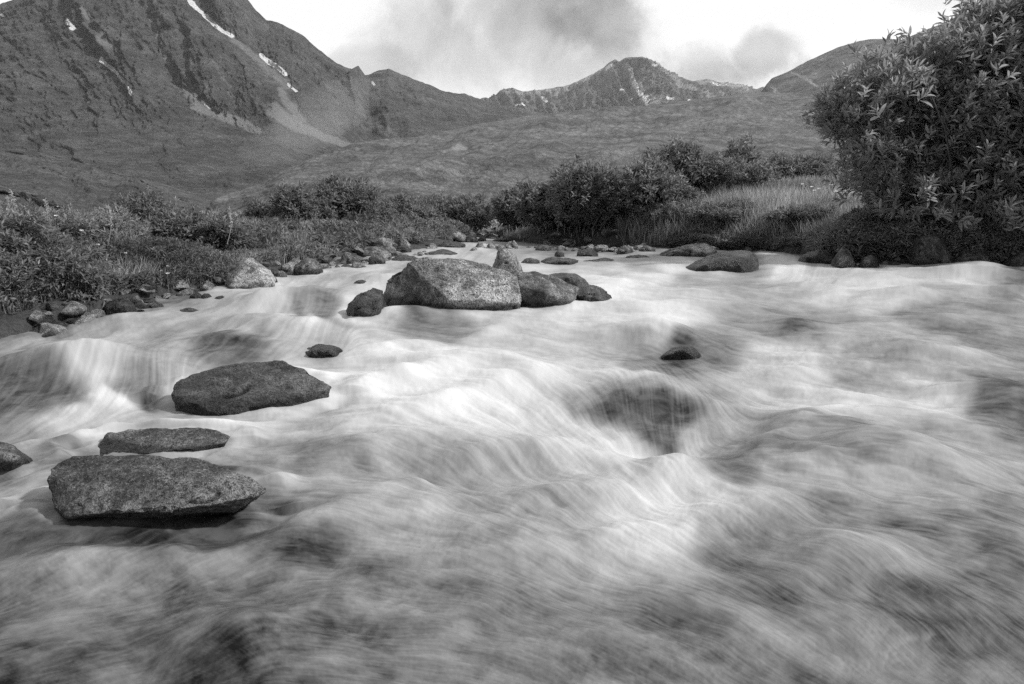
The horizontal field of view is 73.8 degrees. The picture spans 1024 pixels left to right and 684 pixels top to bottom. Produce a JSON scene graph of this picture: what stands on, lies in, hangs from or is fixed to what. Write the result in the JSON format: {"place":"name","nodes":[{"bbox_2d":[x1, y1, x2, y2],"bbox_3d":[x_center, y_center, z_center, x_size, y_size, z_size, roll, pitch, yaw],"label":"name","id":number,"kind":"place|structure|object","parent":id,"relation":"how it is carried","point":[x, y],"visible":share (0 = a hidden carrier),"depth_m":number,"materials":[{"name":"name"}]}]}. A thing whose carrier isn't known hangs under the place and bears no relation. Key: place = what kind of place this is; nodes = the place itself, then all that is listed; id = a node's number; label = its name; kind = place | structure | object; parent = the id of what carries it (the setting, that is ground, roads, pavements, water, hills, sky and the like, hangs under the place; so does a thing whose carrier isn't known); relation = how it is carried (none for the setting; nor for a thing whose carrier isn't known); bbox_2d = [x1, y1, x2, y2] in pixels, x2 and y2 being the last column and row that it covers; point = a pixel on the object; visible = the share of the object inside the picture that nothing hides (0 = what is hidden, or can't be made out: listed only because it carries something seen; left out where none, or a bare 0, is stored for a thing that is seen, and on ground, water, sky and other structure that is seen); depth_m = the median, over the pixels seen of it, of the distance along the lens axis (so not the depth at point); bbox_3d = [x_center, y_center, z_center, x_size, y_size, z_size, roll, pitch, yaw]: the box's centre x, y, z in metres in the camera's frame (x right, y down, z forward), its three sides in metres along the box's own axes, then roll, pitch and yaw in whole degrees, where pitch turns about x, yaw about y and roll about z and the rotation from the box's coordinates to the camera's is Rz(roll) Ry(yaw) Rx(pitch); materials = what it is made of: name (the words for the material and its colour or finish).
{"place":"outdoors","nodes":[
{"label":"outdoors","id":0,"kind":"place"},
{"bbox_2d":[0,149,212,213],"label":"hill","id":1,"kind":"structure","parent":0,"point":[37,178],"depth_m":75.40,"materials":[{"name":"plant"}]},
{"bbox_2d":[0,0,546,202],"bbox_3d":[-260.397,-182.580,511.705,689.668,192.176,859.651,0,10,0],"label":"mountain","id":2,"kind":"structure","parent":0,"point":[209,100],"depth_m":414.00,"materials":[{"name":"stone"}]},
{"bbox_2d":[0,0,979,98],"label":"sky","id":3,"kind":"structure","parent":0,"point":[479,49],"materials":[{"name":"white"}]},
{"bbox_2d":[0,185,1004,338],"bbox_3d":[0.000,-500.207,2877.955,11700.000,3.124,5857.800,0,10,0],"label":"ground","id":4,"kind":"structure","parent":0,"point":[19,322],"depth_m":7.44,"materials":[{"name":"soil"}]},
{"bbox_2d":[9,189,16,214],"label":"seed stalk","id":5,"kind":"object","parent":4,"relation":"on","point":[12,196],"visible":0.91,"depth_m":4.07,"materials":[{"name":"grey plant"}]},
{"bbox_2d":[0,200,35,229],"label":"shrub","id":6,"kind":"object","parent":4,"relation":"on","point":[5,206],"visible":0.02,"depth_m":4.90,"materials":[{"name":"grey plant"}]},
{"bbox_2d":[29,310,45,322],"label":"stone","id":7,"kind":"object","parent":4,"relation":"on","point":[36,316],"visible":0.86,"depth_m":3.40,"materials":[{"name":"stone"}]},
{"bbox_2d":[47,303,59,311],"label":"stone","id":8,"kind":"object","parent":4,"relation":"on","point":[52,307],"visible":0.95,"depth_m":3.51,"materials":[{"name":"stone"}]},
{"bbox_2d":[0,198,123,307],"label":"shrub","id":9,"kind":"object","parent":4,"relation":"on","point":[20,234],"visible":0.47,"depth_m":3.67,"materials":[{"name":"grey plant"}]},
{"bbox_2d":[53,294,77,301],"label":"stone","id":10,"kind":"object","parent":4,"relation":"on","point":[63,298],"visible":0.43,"depth_m":3.65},
{"bbox_2d":[62,316,80,323],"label":"rock","id":11,"kind":"object","parent":4,"relation":"on","point":[70,320],"visible":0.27,"depth_m":3.53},
{"bbox_2d":[60,301,86,316],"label":"stone","id":12,"kind":"object","parent":11,"relation":"on","point":[72,308],"visible":1,"depth_m":3.54,"materials":[{"name":"stone"}]},
{"bbox_2d":[74,316,92,324],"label":"stone","id":13,"kind":"object","parent":4,"relation":"on","point":[83,319],"visible":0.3,"depth_m":3.52,"materials":[{"name":"stone"}]},
{"bbox_2d":[28,202,152,239],"bbox_3d":[-3.098,-0.780,4.993,0.790,0.501,0.895,0,10,0],"label":"shrub","id":14,"kind":"object","parent":4,"relation":"on","point":[74,221],"visible":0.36,"depth_m":4.88,"materials":[{"name":"grey plant"}]},
{"bbox_2d":[107,204,112,242],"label":"seed stalk","id":15,"kind":"object","parent":4,"relation":"on","point":[110,211],"visible":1,"depth_m":4.47,"materials":[{"name":"grey plant"}]},
{"bbox_2d":[75,226,146,259],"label":"shrub","id":16,"kind":"object","parent":4,"relation":"on","point":[120,235],"visible":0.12,"depth_m":4.68,"materials":[{"name":"grey plant"}]},
{"bbox_2d":[103,297,136,314],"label":"rock","id":17,"kind":"object","parent":4,"relation":"on","point":[121,305],"visible":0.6,"depth_m":3.75,"materials":[{"name":"stone"}]},
{"bbox_2d":[130,295,141,304],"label":"rock","id":18,"kind":"object","parent":4,"relation":"on","point":[134,299],"visible":0.3,"depth_m":4.01,"materials":[{"name":"stone"}]},
{"bbox_2d":[136,286,155,295],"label":"stone","id":19,"kind":"object","parent":4,"relation":"on","point":[147,288],"visible":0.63,"depth_m":4.13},
{"bbox_2d":[95,186,197,236],"bbox_3d":[-3.066,-0.996,5.803,0.938,0.663,0.806,0,10,0],"label":"shrub","id":20,"kind":"object","parent":4,"relation":"on","point":[149,206],"visible":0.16,"depth_m":5.66,"materials":[{"name":"grey plant"}]},
{"bbox_2d":[139,283,154,293],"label":"stone","id":21,"kind":"object","parent":4,"relation":"on","point":[147,292],"visible":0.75,"depth_m":4.14,"materials":[{"name":"stone"}]},
{"bbox_2d":[0,215,312,314],"bbox_3d":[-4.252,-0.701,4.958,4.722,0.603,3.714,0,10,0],"label":"undergrowth","id":22,"kind":"object","parent":4,"relation":"on","point":[164,247],"visible":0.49,"depth_m":4.41,"materials":[{"name":"grey plant"}]},
{"bbox_2d":[171,275,190,290],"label":"stone","id":23,"kind":"object","parent":4,"relation":"on","point":[182,284],"visible":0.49,"depth_m":4.49,"materials":[{"name":"stone"}]},
{"bbox_2d":[145,204,256,250],"bbox_3d":[-2.572,-0.899,5.741,0.877,0.524,0.662,0,10,0],"label":"shrub","id":24,"kind":"object","parent":4,"relation":"on","point":[212,230],"visible":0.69,"depth_m":5.57,"materials":[{"name":"grey plant"}]},
{"bbox_2d":[224,257,275,288],"bbox_3d":[-1.863,-0.430,4.820,0.331,0.336,0.654,-5,11,-25],"label":"boulder","id":25,"kind":"object","parent":4,"relation":"on","point":[247,273],"visible":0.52,"depth_m":4.63,"materials":[{"name":"stone"}]},
{"bbox_2d":[44,205,478,261],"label":"undergrowth","id":26,"kind":"object","parent":4,"relation":"on","point":[407,228],"visible":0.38,"depth_m":7.25,"materials":[{"name":"grey plant"}]},
{"bbox_2d":[239,219,290,234],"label":"shrub","id":27,"kind":"object","parent":4,"relation":"on","point":[245,221],"visible":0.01,"depth_m":6.56,"materials":[{"name":"grey plant"}]},
{"bbox_2d":[280,262,295,271],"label":"stone","id":28,"kind":"object","parent":4,"relation":"on","point":[284,267],"visible":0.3,"depth_m":5.48,"materials":[{"name":"stone"}]},
{"bbox_2d":[241,179,339,221],"bbox_3d":[-2.760,-1.625,8.539,1.339,0.800,0.911,7,12,35],"label":"shrub","id":29,"kind":"object","parent":4,"relation":"on","point":[300,200],"visible":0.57,"depth_m":8.20,"materials":[{"name":"grey plant"}]},
{"bbox_2d":[282,217,378,240],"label":"shrub","id":30,"kind":"object","parent":4,"relation":"on","point":[316,222],"visible":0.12,"depth_m":7.94,"materials":[{"name":"grey plant"}]},
{"bbox_2d":[309,172,398,223],"bbox_3d":[-2.250,-1.782,9.047,1.520,0.930,1.324,0,10,0],"label":"shrub","id":31,"kind":"object","parent":4,"relation":"on","point":[346,197],"visible":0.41,"depth_m":8.74,"materials":[{"name":"grey plant"}]},
{"bbox_2d":[361,246,391,257],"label":"rock","id":32,"kind":"object","parent":4,"relation":"on","point":[372,251],"visible":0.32,"depth_m":6.84,"materials":[{"name":"stone"}]},
{"bbox_2d":[371,237,395,250],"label":"stone","id":33,"kind":"object","parent":4,"relation":"on","point":[383,242],"visible":0.6,"depth_m":7.26,"materials":[{"name":"stone"}]},
{"bbox_2d":[396,245,411,252],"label":"rock","id":34,"kind":"object","parent":4,"relation":"on","point":[403,248],"visible":0.37,"depth_m":7.64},
{"bbox_2d":[382,191,442,225],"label":"shrub","id":35,"kind":"object","parent":4,"relation":"on","point":[401,204],"visible":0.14,"depth_m":10.69,"materials":[{"name":"grey plant"}]},
{"bbox_2d":[2,174,837,241],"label":"grass","id":36,"kind":"structure","parent":4,"relation":"on","point":[506,229],"depth_m":10.68,"materials":[{"name":"plant"}]},
{"bbox_2d":[405,190,497,230],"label":"shrub","id":37,"kind":"object","parent":4,"relation":"on","point":[473,210],"visible":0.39,"depth_m":11.87,"materials":[{"name":"grey plant"}]},
{"bbox_2d":[437,241,465,247],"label":"rock","id":38,"kind":"object","parent":4,"relation":"on","point":[452,244],"visible":0.49,"depth_m":8.60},
{"bbox_2d":[465,233,477,241],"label":"rock","id":39,"kind":"object","parent":4,"relation":"on","point":[471,237],"visible":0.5,"depth_m":10.10,"materials":[{"name":"stone"}]},
{"bbox_2d":[488,179,531,228],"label":"shrub","id":40,"kind":"object","parent":4,"relation":"on","point":[503,212],"visible":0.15,"depth_m":11.30,"materials":[{"name":"grey plant"}]},
{"bbox_2d":[510,153,612,229],"bbox_3d":[0.801,-2.224,10.097,1.707,1.136,1.386,0,10,0],"label":"shrub","id":41,"kind":"object","parent":4,"relation":"on","point":[528,204],"visible":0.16,"depth_m":9.96,"materials":[{"name":"grey plant"}]},
{"bbox_2d":[601,228,611,238],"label":"stone","id":42,"kind":"object","parent":4,"relation":"on","point":[606,233],"visible":0.95,"depth_m":9.19,"materials":[{"name":"stone"}]},
{"bbox_2d":[543,150,704,229],"bbox_3d":[1.535,-2.093,9.395,2.233,1.107,1.600,0,10,0],"label":"shrub","id":43,"kind":"object","parent":4,"relation":"on","point":[580,194],"visible":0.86,"depth_m":9.17,"materials":[{"name":"grey plant"}]},
{"bbox_2d":[641,196,705,227],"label":"shrub","id":44,"kind":"object","parent":4,"relation":"on","point":[671,207],"visible":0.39,"depth_m":8.72,"materials":[{"name":"grey plant"}]},
{"bbox_2d":[642,134,782,195],"bbox_3d":[2.922,-2.588,10.355,2.302,1.138,1.706,0,10,0],"label":"shrub","id":45,"kind":"object","parent":4,"relation":"on","point":[693,160],"visible":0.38,"depth_m":9.96,"materials":[{"name":"grey plant"}]},
{"bbox_2d":[684,197,778,223],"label":"shrub","id":46,"kind":"object","parent":4,"relation":"on","point":[733,210],"visible":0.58,"depth_m":8.38,"materials":[{"name":"grey plant"}]},
{"bbox_2d":[722,131,764,177],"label":"shrub","id":47,"kind":"object","parent":4,"relation":"on","point":[743,146],"visible":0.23,"depth_m":10.49,"materials":[{"name":"grey plant"}]},
{"bbox_2d":[660,192,901,253],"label":"undergrowth","id":48,"kind":"object","parent":4,"relation":"on","point":[810,241],"visible":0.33,"depth_m":8.01,"materials":[{"name":"grey plant"}]},
{"bbox_2d":[756,149,837,179],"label":"shrub","id":49,"kind":"object","parent":4,"relation":"on","point":[798,165],"visible":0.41,"depth_m":16.11,"materials":[{"name":"grey plant"}]},
{"bbox_2d":[758,199,861,223],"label":"shrub","id":50,"kind":"object","parent":4,"relation":"on","point":[792,211],"visible":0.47,"depth_m":7.74,"materials":[{"name":"grey plant"}]},
{"bbox_2d":[798,250,834,263],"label":"boulder","id":51,"kind":"object","parent":4,"relation":"on","point":[822,256],"visible":0.33,"depth_m":6.37,"materials":[{"name":"stone"}]},
{"bbox_2d":[831,247,857,267],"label":"boulder","id":52,"kind":"object","parent":4,"relation":"on","point":[843,258],"visible":0.63,"depth_m":5.99,"materials":[{"name":"stone"}]},
{"bbox_2d":[837,210,897,224],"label":"shrub","id":53,"kind":"object","parent":4,"relation":"on","point":[862,216],"visible":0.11,"depth_m":6.54,"materials":[{"name":"grey plant"}]},
{"bbox_2d":[798,0,1023,238],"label":"willow bush","id":54,"kind":"object","parent":4,"relation":"on","point":[945,104],"visible":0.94,"depth_m":5.96,"materials":[{"name":"grey plant"}]},
{"bbox_2d":[904,228,952,264],"bbox_3d":[3.764,-0.799,6.119,0.456,0.457,0.379,0,10,0],"label":"boulder","id":55,"kind":"object","parent":4,"relation":"on","point":[928,249],"visible":0.52,"depth_m":5.97,"materials":[{"name":"stone"}]},
{"bbox_2d":[835,196,1023,261],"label":"undergrowth","id":56,"kind":"object","parent":4,"relation":"on","point":[875,238],"visible":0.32,"depth_m":6.09,"materials":[{"name":"black plant"}]},
{"bbox_2d":[883,206,1023,243],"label":"shrub","id":57,"kind":"object","parent":4,"relation":"on","point":[929,222],"visible":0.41,"depth_m":6.01,"materials":[{"name":"grey plant"}]},
{"bbox_2d":[951,246,991,262],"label":"boulder","id":58,"kind":"object","parent":4,"relation":"on","point":[965,255],"visible":0.34,"depth_m":6.02,"materials":[{"name":"stone"}]},
{"bbox_2d":[999,246,1023,265],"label":"boulder","id":59,"kind":"object","parent":4,"relation":"on","point":[1017,259],"visible":0.26,"depth_m":5.99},
{"bbox_2d":[0,234,1023,683],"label":"water","id":60,"kind":"structure","parent":0,"point":[800,472],"depth_m":1.57,"materials":[{"name":"liquid"}]},
{"bbox_2d":[0,442,32,471],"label":"boulder","id":61,"kind":"object","parent":60,"relation":"on","point":[12,457],"visible":0.8,"depth_m":1.77,"materials":[{"name":"stone"}]},
{"bbox_2d":[32,316,56,328],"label":"rock","id":62,"kind":"object","parent":60,"relation":"on","point":[49,319],"visible":0.22,"depth_m":3.41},
{"bbox_2d":[39,323,67,334],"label":"stone","id":63,"kind":"object","parent":60,"relation":"on","point":[56,329],"visible":0.6,"depth_m":3.35,"materials":[{"name":"stone"}]},
{"bbox_2d":[77,312,100,318],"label":"stone","id":64,"kind":"object","parent":60,"relation":"on","point":[92,315],"visible":0.26,"depth_m":3.60,"materials":[{"name":"stone"}]},
{"bbox_2d":[135,302,148,308],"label":"stone","id":65,"kind":"object","parent":60,"relation":"on","point":[140,305],"visible":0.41,"depth_m":3.94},
{"bbox_2d":[47,454,265,518],"bbox_3d":[-0.803,0.373,1.548,0.545,0.215,0.302,0,10,0],"label":"boulder","id":66,"kind":"object","parent":60,"relation":"in","point":[130,486],"visible":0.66,"depth_m":1.46,"materials":[{"name":"stone"}]},
{"bbox_2d":[98,427,229,455],"bbox_3d":[-1.024,0.327,2.003,0.425,0.143,0.198,0,10,0],"label":"boulder","id":67,"kind":"object","parent":60,"relation":"on","point":[148,440],"visible":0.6,"depth_m":1.94,"materials":[{"name":"stone"}]},
{"bbox_2d":[176,289,193,295],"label":"stone","id":68,"kind":"object","parent":60,"relation":"on","point":[186,292],"visible":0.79,"depth_m":4.41,"materials":[{"name":"stone"}]},
{"bbox_2d":[180,308,197,311],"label":"rock","id":69,"kind":"object","parent":60,"relation":"on","point":[188,310],"visible":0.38,"depth_m":3.84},
{"bbox_2d":[189,292,201,298],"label":"rock","id":70,"kind":"object","parent":60,"relation":"on","point":[195,295],"visible":0.5,"depth_m":4.22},
{"bbox_2d":[199,283,212,290],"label":"stone","id":71,"kind":"object","parent":60,"relation":"on","point":[205,287],"visible":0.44,"depth_m":4.54,"materials":[{"name":"stone"}]},
{"bbox_2d":[211,277,224,285],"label":"rock","id":72,"kind":"object","parent":60,"relation":"on","point":[218,281],"visible":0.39,"depth_m":4.73,"materials":[{"name":"stone"}]},
{"bbox_2d":[171,360,331,415],"bbox_3d":[-0.915,0.203,2.421,0.602,0.264,0.410,0,10,0],"label":"boulder","id":73,"kind":"object","parent":60,"relation":"in","point":[236,388],"visible":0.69,"depth_m":2.30,"materials":[{"name":"stone"}]},
{"bbox_2d":[275,271,286,276],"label":"rock","id":74,"kind":"object","parent":60,"relation":"on","point":[281,274],"visible":0.48,"depth_m":5.24,"materials":[{"name":"stone"}]},
{"bbox_2d":[285,265,294,274],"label":"rock","id":75,"kind":"object","parent":60,"relation":"on","point":[290,270],"visible":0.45,"depth_m":5.45,"materials":[{"name":"stone"}]},
{"bbox_2d":[294,258,322,274],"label":"rock","id":76,"kind":"object","parent":60,"relation":"on","point":[309,266],"visible":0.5,"depth_m":5.44,"materials":[{"name":"stone"}]},
{"bbox_2d":[305,344,342,357],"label":"boulder","id":77,"kind":"object","parent":60,"relation":"on","point":[321,351],"visible":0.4,"depth_m":2.90,"materials":[{"name":"stone"}]},
{"bbox_2d":[341,252,353,263],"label":"rock","id":78,"kind":"object","parent":60,"relation":"on","point":[348,256],"visible":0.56,"depth_m":6.30,"materials":[{"name":"stone"}]},
{"bbox_2d":[351,262,365,267],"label":"stone","id":79,"kind":"object","parent":60,"relation":"on","point":[356,265],"visible":0.84,"depth_m":5.98,"materials":[{"name":"stone"}]},
{"bbox_2d":[346,288,386,316],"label":"boulder","id":80,"kind":"object","parent":60,"relation":"on","point":[371,302],"visible":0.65,"depth_m":3.65,"materials":[{"name":"stone"}]},
{"bbox_2d":[368,254,385,264],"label":"rock","id":81,"kind":"object","parent":60,"relation":"on","point":[377,259],"visible":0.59,"depth_m":6.20,"materials":[{"name":"stone"}]},
{"bbox_2d":[392,255,416,260],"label":"rock","id":82,"kind":"object","parent":60,"relation":"on","point":[403,258],"visible":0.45,"depth_m":6.54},
{"bbox_2d":[424,249,457,254],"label":"rock","id":83,"kind":"object","parent":60,"relation":"on","point":[443,252],"visible":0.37,"depth_m":7.26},
{"bbox_2d":[383,257,521,310],"bbox_3d":[-0.356,-0.230,3.950,0.821,0.522,0.540,0,10,0],"label":"boulder","id":84,"kind":"object","parent":60,"relation":"in","point":[448,283],"visible":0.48,"depth_m":3.79,"materials":[{"name":"stone"}]},
{"bbox_2d":[447,232,465,241],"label":"stone","id":85,"kind":"object","parent":60,"relation":"on","point":[460,236],"visible":0.57,"depth_m":9.99,"materials":[{"name":"stone"}]},
{"bbox_2d":[492,248,522,275],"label":"boulder","id":86,"kind":"object","parent":60,"relation":"in","point":[506,260],"visible":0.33,"depth_m":4.21,"materials":[{"name":"stone"}]},
{"bbox_2d":[521,258,539,263],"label":"rock","id":87,"kind":"object","parent":60,"relation":"on","point":[531,261],"visible":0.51,"depth_m":6.21,"materials":[{"name":"stone"}]},
{"bbox_2d":[535,245,550,250],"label":"rock","id":88,"kind":"object","parent":60,"relation":"on","point":[543,248],"visible":0.55,"depth_m":8.35,"materials":[{"name":"stone"}]},
{"bbox_2d":[517,271,578,307],"bbox_3d":[0.203,-0.269,4.060,0.381,0.307,0.481,0,10,0],"label":"boulder","id":89,"kind":"object","parent":60,"relation":"on","point":[537,289],"visible":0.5,"depth_m":3.87,"materials":[{"name":"stone"}]},
{"bbox_2d":[541,257,578,264],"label":"rock","id":90,"kind":"object","parent":60,"relation":"on","point":[558,261],"visible":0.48,"depth_m":6.28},
{"bbox_2d":[550,273,587,285],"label":"boulder","id":91,"kind":"object","parent":60,"relation":"in","point":[574,279],"visible":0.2,"depth_m":4.41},
{"bbox_2d":[577,249,597,256],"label":"rock","id":92,"kind":"object","parent":60,"relation":"in","point":[588,252],"visible":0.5,"depth_m":7.24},
{"bbox_2d":[576,283,611,301],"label":"boulder","id":93,"kind":"object","parent":60,"relation":"on","point":[589,292],"visible":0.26,"depth_m":3.98,"materials":[{"name":"stone"}]},
{"bbox_2d":[585,258,613,261],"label":"rock","id":94,"kind":"object","parent":60,"relation":"on","point":[601,259],"visible":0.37,"depth_m":6.57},
{"bbox_2d":[594,245,605,251],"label":"stone","id":95,"kind":"object","parent":60,"relation":"in","point":[600,248],"visible":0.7,"depth_m":8.07,"materials":[{"name":"stone"}]},
{"bbox_2d":[617,245,632,254],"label":"rock","id":96,"kind":"object","parent":60,"relation":"on","point":[624,249],"visible":0.6,"depth_m":7.64,"materials":[{"name":"stone"}]},
{"bbox_2d":[625,255,648,257],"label":"rock","id":97,"kind":"object","parent":60,"relation":"on","point":[636,256],"visible":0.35,"depth_m":6.76,"materials":[{"name":"stone"}]},
{"bbox_2d":[639,245,654,251],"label":"rock","id":98,"kind":"object","parent":60,"relation":"on","point":[646,248],"visible":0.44,"depth_m":7.81,"materials":[{"name":"stone"}]},
{"bbox_2d":[661,346,701,359],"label":"boulder","id":99,"kind":"object","parent":60,"relation":"on","point":[681,352],"visible":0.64,"depth_m":2.90,"materials":[{"name":"stone"}]},
{"bbox_2d":[659,243,716,256],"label":"boulder","id":100,"kind":"object","parent":60,"relation":"on","point":[698,250],"visible":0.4,"depth_m":6.96,"materials":[{"name":"stone"}]},
{"bbox_2d":[686,250,758,272],"bbox_3d":[1.720,-0.588,5.720,0.714,0.357,0.557,0,10,0],"label":"boulder","id":101,"kind":"object","parent":60,"relation":"on","point":[739,261],"visible":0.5,"depth_m":5.49,"materials":[{"name":"stone"}]},
{"bbox_2d":[857,255,879,267],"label":"boulder","id":102,"kind":"object","parent":60,"relation":"on","point":[870,261],"visible":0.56,"depth_m":5.93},
{"bbox_2d":[208,92,907,224],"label":"hill","id":103,"kind":"structure","parent":0,"point":[489,159],"depth_m":158.99,"materials":[{"name":"plant"}]},
{"bbox_2d":[481,57,763,113],"bbox_3d":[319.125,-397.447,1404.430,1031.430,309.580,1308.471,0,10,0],"label":"mountain","id":104,"kind":"structure","parent":0,"point":[634,81],"depth_m":1154.09,"materials":[{"name":"stone"}]},
{"bbox_2d":[613,173,1006,256],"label":"grass","id":105,"kind":"structure","parent":0,"point":[790,190],"depth_m":8.68,"materials":[{"name":"plant"}]},
{"bbox_2d":[761,0,996,102],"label":"hill","id":106,"kind":"structure","parent":0,"point":[812,75],"depth_m":450.63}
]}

